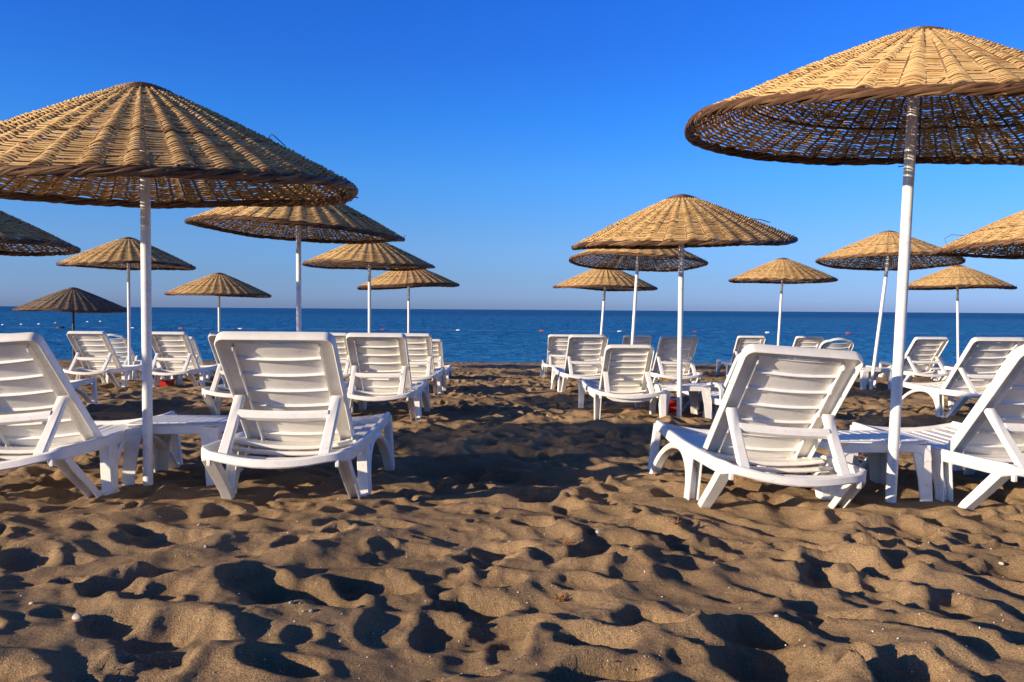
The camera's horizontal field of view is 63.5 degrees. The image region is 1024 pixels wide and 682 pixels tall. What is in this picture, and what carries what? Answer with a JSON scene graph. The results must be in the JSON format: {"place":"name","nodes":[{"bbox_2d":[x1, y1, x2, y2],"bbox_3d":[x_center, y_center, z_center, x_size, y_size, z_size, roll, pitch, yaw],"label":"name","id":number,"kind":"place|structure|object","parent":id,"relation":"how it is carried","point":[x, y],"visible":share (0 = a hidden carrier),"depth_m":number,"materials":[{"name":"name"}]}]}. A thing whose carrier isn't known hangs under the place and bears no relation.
{"place":"outdoors","nodes":[
{"label":"outdoors","id":0,"kind":"place"},
{"bbox_2d":[0,359,1023,681],"bbox_3d":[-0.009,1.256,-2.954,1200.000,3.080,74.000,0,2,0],"label":"beach sand","id":1,"kind":"structure","parent":0,"point":[414,611],"depth_m":3.08,"materials":[{"name":"beige sand"}]},
{"bbox_2d":[0,211,80,256],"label":"wicker parasol","id":2,"kind":"object","parent":1,"relation":"on","point":[12,227],"visible":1,"depth_m":7.36,"materials":[{"name":"beige wicker"}]},
{"bbox_2d":[0,333,97,404],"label":"sun lounger","id":3,"kind":"object","parent":1,"relation":"on","point":[76,384],"visible":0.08,"depth_m":9.51,"materials":[{"name":"white plastic"}]},
{"bbox_2d":[13,287,126,367],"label":"wicker parasol","id":4,"kind":"object","parent":1,"relation":"on","point":[66,300],"visible":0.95,"depth_m":17.36,"materials":[{"name":"wicker"}]},
{"bbox_2d":[72,613,81,619],"bbox_3d":[-1.293,0.820,2.458,0.037,0.018,0.024,2,17,29],"label":"pebble","id":5,"kind":"object","parent":1,"relation":"on","point":[76,616],"visible":1,"depth_m":2.45,"materials":[{"name":"white stone"}]},
{"bbox_2d":[0,332,182,498],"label":"sun lounger","id":6,"kind":"object","parent":1,"relation":"on","point":[45,416],"visible":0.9,"depth_m":4.17,"materials":[{"name":"white plastic"}]},
{"bbox_2d":[63,331,152,387],"bbox_3d":[-6.252,0.310,12.802,0.789,0.921,1.465,0,0,0],"label":"sun lounger","id":7,"kind":"object","parent":1,"relation":"on","point":[95,352],"visible":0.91,"depth_m":12.34,"materials":[{"name":"white plastic"}]},
{"bbox_2d":[56,237,195,379],"bbox_3d":[-6.576,-0.481,14.193,2.178,2.604,2.173,0,2,0],"label":"wicker parasol","id":8,"kind":"object","parent":1,"relation":"on","point":[119,254],"visible":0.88,"depth_m":13.76,"materials":[{"name":"beige wicker"}]},
{"bbox_2d":[97,334,156,377],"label":"sun lounger","id":9,"kind":"object","parent":1,"relation":"on","point":[120,345],"visible":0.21,"depth_m":15.15,"materials":[{"name":"white plastic"}]},
{"bbox_2d":[132,360,173,380],"bbox_3d":[-6.304,0.548,14.538,0.524,0.402,0.524,0,0,0],"label":"side table","id":10,"kind":"object","parent":1,"relation":"on","point":[134,373],"visible":0.22,"depth_m":14.28,"materials":[{"name":"white plastic"}]},
{"bbox_2d":[158,379,175,386],"bbox_3d":[-5.355,0.674,12.786,0.245,0.155,0.215,0,2,0],"label":"red bin","id":11,"kind":"object","parent":1,"relation":"on","point":[165,382],"visible":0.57,"depth_m":12.70,"materials":[{"name":"plastic"}]},
{"bbox_2d":[0,81,358,485],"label":"wicker parasol","id":12,"kind":"object","parent":1,"relation":"on","point":[147,122],"visible":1,"depth_m":4.02,"materials":[{"name":"beige wicker"}]},
{"bbox_2d":[122,415,242,485],"bbox_3d":[-1.905,0.656,4.833,0.524,0.402,0.524,0,0,-3],"label":"side table","id":13,"kind":"object","parent":1,"relation":"on","point":[165,427],"visible":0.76,"depth_m":4.59,"materials":[{"name":"white plastic"}]},
{"bbox_2d":[152,332,223,386],"bbox_3d":[-5.062,0.318,12.802,0.789,0.921,1.465,0,0,0],"label":"sun lounger","id":14,"kind":"object","parent":1,"relation":"on","point":[175,355],"visible":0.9,"depth_m":12.37,"materials":[{"name":"white plastic"}]},
{"bbox_2d":[160,337,216,379],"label":"sun lounger","id":15,"kind":"object","parent":1,"relation":"on","point":[197,351],"visible":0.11,"depth_m":14.38,"materials":[{"name":"white plastic"}]},
{"bbox_2d":[164,272,271,331],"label":"wicker parasol","id":16,"kind":"object","parent":1,"relation":"on","point":[218,284],"visible":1,"depth_m":17.79,"materials":[{"name":"beige wicker"}]},
{"bbox_2d":[202,332,269,414],"bbox_3d":[-2.693,0.366,8.760,0.789,0.921,1.465,0,0,0],"label":"sun lounger","id":17,"kind":"object","parent":1,"relation":"on","point":[218,392],"visible":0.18,"depth_m":8.24,"materials":[{"name":"white plastic"}]},
{"bbox_2d":[184,184,405,331],"bbox_3d":[-2.265,-0.382,8.793,2.265,2.552,2.256,0,2,0],"label":"wicker parasol","id":18,"kind":"object","parent":1,"relation":"on","point":[329,222],"visible":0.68,"depth_m":8.47,"materials":[{"name":"beige wicker"}]},
{"bbox_2d":[201,331,394,499],"bbox_3d":[-1.133,0.411,4.599,0.789,0.921,1.465,0,0,0],"label":"sun lounger","id":19,"kind":"object","parent":1,"relation":"on","point":[289,396],"visible":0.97,"depth_m":4.13,"materials":[{"name":"white plastic"}]},
{"bbox_2d":[331,333,350,377],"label":"sun lounger","id":20,"kind":"object","parent":1,"relation":"on","point":[340,338],"visible":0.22,"depth_m":11.78,"materials":[{"name":"white plastic"}]},
{"bbox_2d":[344,381,353,412],"bbox_3d":[-1.954,0.626,8.585,0.524,0.402,0.524,0,0,0],"label":"side table","id":21,"kind":"object","parent":1,"relation":"on","point":[347,386],"visible":0.04,"depth_m":8.68,"materials":[{"name":"white plastic"}]},
{"bbox_2d":[302,237,434,332],"bbox_3d":[-2.445,-0.468,14.201,2.251,2.634,2.269,0,2,0],"label":"wicker parasol","id":22,"kind":"object","parent":1,"relation":"on","point":[376,256],"visible":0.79,"depth_m":13.63,"materials":[{"name":"beige wicker"}]},
{"bbox_2d":[346,333,429,420],"bbox_3d":[-1.293,0.378,8.500,0.789,0.921,1.465,0,0,0],"label":"sun lounger","id":23,"kind":"object","parent":1,"relation":"on","point":[380,366],"visible":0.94,"depth_m":8.04,"materials":[{"name":"white plastic"}]},
{"bbox_2d":[357,267,459,332],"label":"wicker parasol","id":24,"kind":"object","parent":1,"relation":"on","point":[404,279],"visible":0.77,"depth_m":17.68,"materials":[{"name":"beige wicker"}]},
{"bbox_2d":[403,333,445,394],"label":"sun lounger","id":25,"kind":"object","parent":1,"relation":"on","point":[420,353],"visible":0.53,"depth_m":11.45,"materials":[{"name":"white plastic"}]},
{"bbox_2d":[432,339,451,378],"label":"sun lounger","id":26,"kind":"object","parent":1,"relation":"on","point":[438,353],"visible":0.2,"depth_m":15.14,"materials":[{"name":"white plastic"}]},
{"bbox_2d":[540,334,570,377],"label":"sun lounger","id":27,"kind":"object","parent":1,"relation":"on","point":[557,349],"visible":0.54,"depth_m":15.83,"materials":[{"name":"white plastic"}]},
{"bbox_2d":[553,592,565,601],"bbox_3d":[0.159,0.847,2.738,0.045,0.024,0.062,0,2,0],"label":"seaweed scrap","id":28,"kind":"object","parent":1,"relation":"on","point":[558,598],"visible":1,"depth_m":2.74,"materials":[{"name":"brown plant"}]},
{"bbox_2d":[563,539,575,544],"bbox_3d":[0.225,0.791,3.252,0.046,0.020,0.056,2,2,29],"label":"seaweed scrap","id":29,"kind":"object","parent":1,"relation":"on","point":[569,543],"visible":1,"depth_m":3.25,"materials":[{"name":"brown plant"}]},
{"bbox_2d":[551,334,607,391],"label":"sun lounger","id":30,"kind":"object","parent":1,"relation":"on","point":[584,358],"visible":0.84,"depth_m":12.04,"materials":[{"name":"white plastic"}]},
{"bbox_2d":[553,266,657,334],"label":"wicker parasol","id":31,"kind":"object","parent":1,"relation":"on","point":[605,280],"visible":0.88,"depth_m":17.31,"materials":[{"name":"beige wicker"}]},
{"bbox_2d":[578,344,666,419],"bbox_3d":[1.163,0.439,8.953,0.734,0.816,1.470,0,0,-2],"label":"sun lounger","id":32,"kind":"object","parent":1,"relation":"on","point":[625,374],"visible":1,"depth_m":8.46,"materials":[{"name":"white plastic"}]},
{"bbox_2d":[622,335,652,368],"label":"sun lounger","id":33,"kind":"object","parent":1,"relation":"on","point":[642,339],"visible":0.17,"depth_m":16.81,"materials":[{"name":"white plastic"}]},
{"bbox_2d":[569,234,707,344],"bbox_3d":[1.997,-0.446,13.492,2.259,2.666,2.262,3,2,0],"label":"wicker parasol","id":34,"kind":"object","parent":1,"relation":"on","point":[648,256],"visible":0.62,"depth_m":13.90,"materials":[{"name":"beige wicker"}]},
{"bbox_2d":[650,335,702,382],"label":"sun lounger","id":35,"kind":"object","parent":1,"relation":"on","point":[665,363],"visible":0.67,"depth_m":12.20,"materials":[{"name":"white plastic"}]},
{"bbox_2d":[649,383,711,418],"bbox_3d":[1.755,0.651,8.655,0.524,0.402,0.524,0,0,-4],"label":"side table","id":36,"kind":"object","parent":1,"relation":"on","point":[693,389],"visible":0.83,"depth_m":8.42,"materials":[{"name":"white plastic"}]},
{"bbox_2d":[571,194,797,416],"bbox_3d":[1.707,-0.275,8.344,2.236,2.398,2.222,0,2,0],"label":"wicker parasol","id":37,"kind":"object","parent":1,"relation":"on","point":[677,220],"visible":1,"depth_m":7.74,"materials":[{"name":"beige wicker"}]},
{"bbox_2d":[698,382,723,417],"bbox_3d":[2.196,0.655,8.785,0.520,0.403,0.520,0,0,0],"label":"side table","id":38,"kind":"object","parent":1,"relation":"on","point":[714,388],"visible":0.18,"depth_m":8.62,"materials":[{"name":"white plastic"}]},
{"bbox_2d":[682,353,740,417],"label":"sun lounger","id":39,"kind":"object","parent":1,"relation":"on","point":[716,398],"visible":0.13,"depth_m":8.50,"materials":[{"name":"white plastic"}]},
{"bbox_2d":[716,336,765,376],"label":"sun lounger","id":40,"kind":"object","parent":1,"relation":"on","point":[742,342],"visible":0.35,"depth_m":16.91,"materials":[{"name":"white plastic"}]},
{"bbox_2d":[647,344,866,508],"bbox_3d":[1.299,0.484,4.531,0.789,0.921,1.465,4,0,-3],"label":"sun lounger","id":41,"kind":"object","parent":1,"relation":"on","point":[778,407],"visible":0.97,"depth_m":4.06,"materials":[{"name":"white plastic"}]},
{"bbox_2d":[728,258,838,344],"bbox_3d":[5.796,-0.462,17.891,2.252,2.677,2.272,3,2,0],"label":"wicker parasol","id":42,"kind":"object","parent":1,"relation":"on","point":[781,271],"visible":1,"depth_m":17.37,"materials":[{"name":"beige wicker"}]},
{"bbox_2d":[790,336,823,359],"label":"sun lounger","id":43,"kind":"object","parent":1,"relation":"on","point":[809,341],"visible":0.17,"depth_m":16.82,"materials":[{"name":"white plastic"}]},
{"bbox_2d":[818,338,858,380],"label":"sun lounger","id":44,"kind":"object","parent":1,"relation":"on","point":[848,346],"visible":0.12,"depth_m":13.40,"materials":[{"name":"white plastic"}]},
{"bbox_2d":[684,26,1023,502],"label":"wicker parasol","id":45,"kind":"object","parent":1,"relation":"on","point":[913,66],"visible":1,"depth_m":4.17,"materials":[{"name":"beige wicker"}]},
{"bbox_2d":[794,430,932,501],"bbox_3d":[1.895,0.715,4.505,0.524,0.402,0.524,0,0,-4],"label":"side table","id":46,"kind":"object","parent":1,"relation":"on","point":[873,444],"visible":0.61,"depth_m":4.27,"materials":[{"name":"white plastic"}]},
{"bbox_2d":[860,367,891,389],"bbox_3d":[5.855,0.639,13.587,0.524,0.402,0.524,0,0,-8],"label":"side table","id":47,"kind":"object","parent":1,"relation":"on","point":[864,371],"visible":0.52,"depth_m":13.35,"materials":[{"name":"white plastic"}]},
{"bbox_2d":[815,230,965,388],"bbox_3d":[5.894,-0.420,13.190,2.183,2.685,2.169,7,2,0],"label":"wicker parasol","id":48,"kind":"object","parent":1,"relation":"on","point":[884,244],"visible":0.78,"depth_m":13.15,"materials":[{"name":"beige wicker"}]},
{"bbox_2d":[865,337,950,387],"bbox_3d":[6.658,0.389,13.900,0.789,0.921,1.465,0,0,-5],"label":"sun lounger","id":49,"kind":"object","parent":1,"relation":"on","point":[922,355],"visible":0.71,"depth_m":13.40,"materials":[{"name":"white plastic"}]},
{"bbox_2d":[878,355,950,379],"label":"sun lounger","id":50,"kind":"object","parent":1,"relation":"on","point":[936,366],"visible":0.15,"depth_m":16.68,"materials":[{"name":"white plastic"}]},
{"bbox_2d":[850,345,1023,509],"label":"sun lounger","id":51,"kind":"object","parent":1,"relation":"on","point":[987,435],"visible":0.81,"depth_m":4.19,"materials":[{"name":"white plastic"}]},
{"bbox_2d":[908,265,1016,360],"bbox_3d":[9.810,-0.387,18.198,2.263,2.576,2.261,-2,2,0],"label":"wicker parasol","id":52,"kind":"object","parent":1,"relation":"on","point":[957,277],"visible":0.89,"depth_m":17.70,"materials":[{"name":"beige wicker"}]},
{"bbox_2d":[902,337,1023,417],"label":"sun lounger","id":53,"kind":"object","parent":1,"relation":"on","point":[981,361],"visible":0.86,"depth_m":8.66,"materials":[{"name":"white plastic"}]},
{"bbox_2d":[929,210,1023,258],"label":"wicker parasol","id":54,"kind":"object","parent":1,"relation":"on","point":[1007,232],"visible":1,"depth_m":8.66,"materials":[{"name":"beige wicker"}]},
{"bbox_2d":[943,337,1023,377],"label":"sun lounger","id":55,"kind":"object","parent":1,"relation":"on","point":[948,368],"visible":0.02,"depth_m":14.47,"materials":[{"name":"white plastic"}]},
{"bbox_2d":[0,306,1023,365],"bbox_3d":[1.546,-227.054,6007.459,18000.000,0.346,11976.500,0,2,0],"label":"sea","id":56,"kind":"structure","parent":0,"point":[482,335],"depth_m":79.83,"materials":[{"name":"liquid"}]},
{"bbox_2d":[90,327,962,333],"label":"float rope","id":57,"kind":"object","parent":56,"relation":"on","point":[536,330],"visible":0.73,"depth_m":62.24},
{"bbox_2d":[0,0,1023,312],"label":"sky","id":58,"kind":"structure","parent":0,"point":[497,137],"materials":[{"name":"blue"}]},
{"bbox_2d":[17,439,1021,681],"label":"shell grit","id":59,"kind":"object","parent":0,"point":[526,602],"visible":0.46,"depth_m":2.52,"materials":[{"name":"white"}]},
{"bbox_2d":[657,398,682,412],"bbox_3d":[1.715,0.708,8.983,0.245,0.155,0.215,0,2,0],"label":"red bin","id":60,"kind":"object","parent":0,"point":[672,407],"visible":0.21,"depth_m":8.89,"materials":[{"name":"plastic"}]}
]}

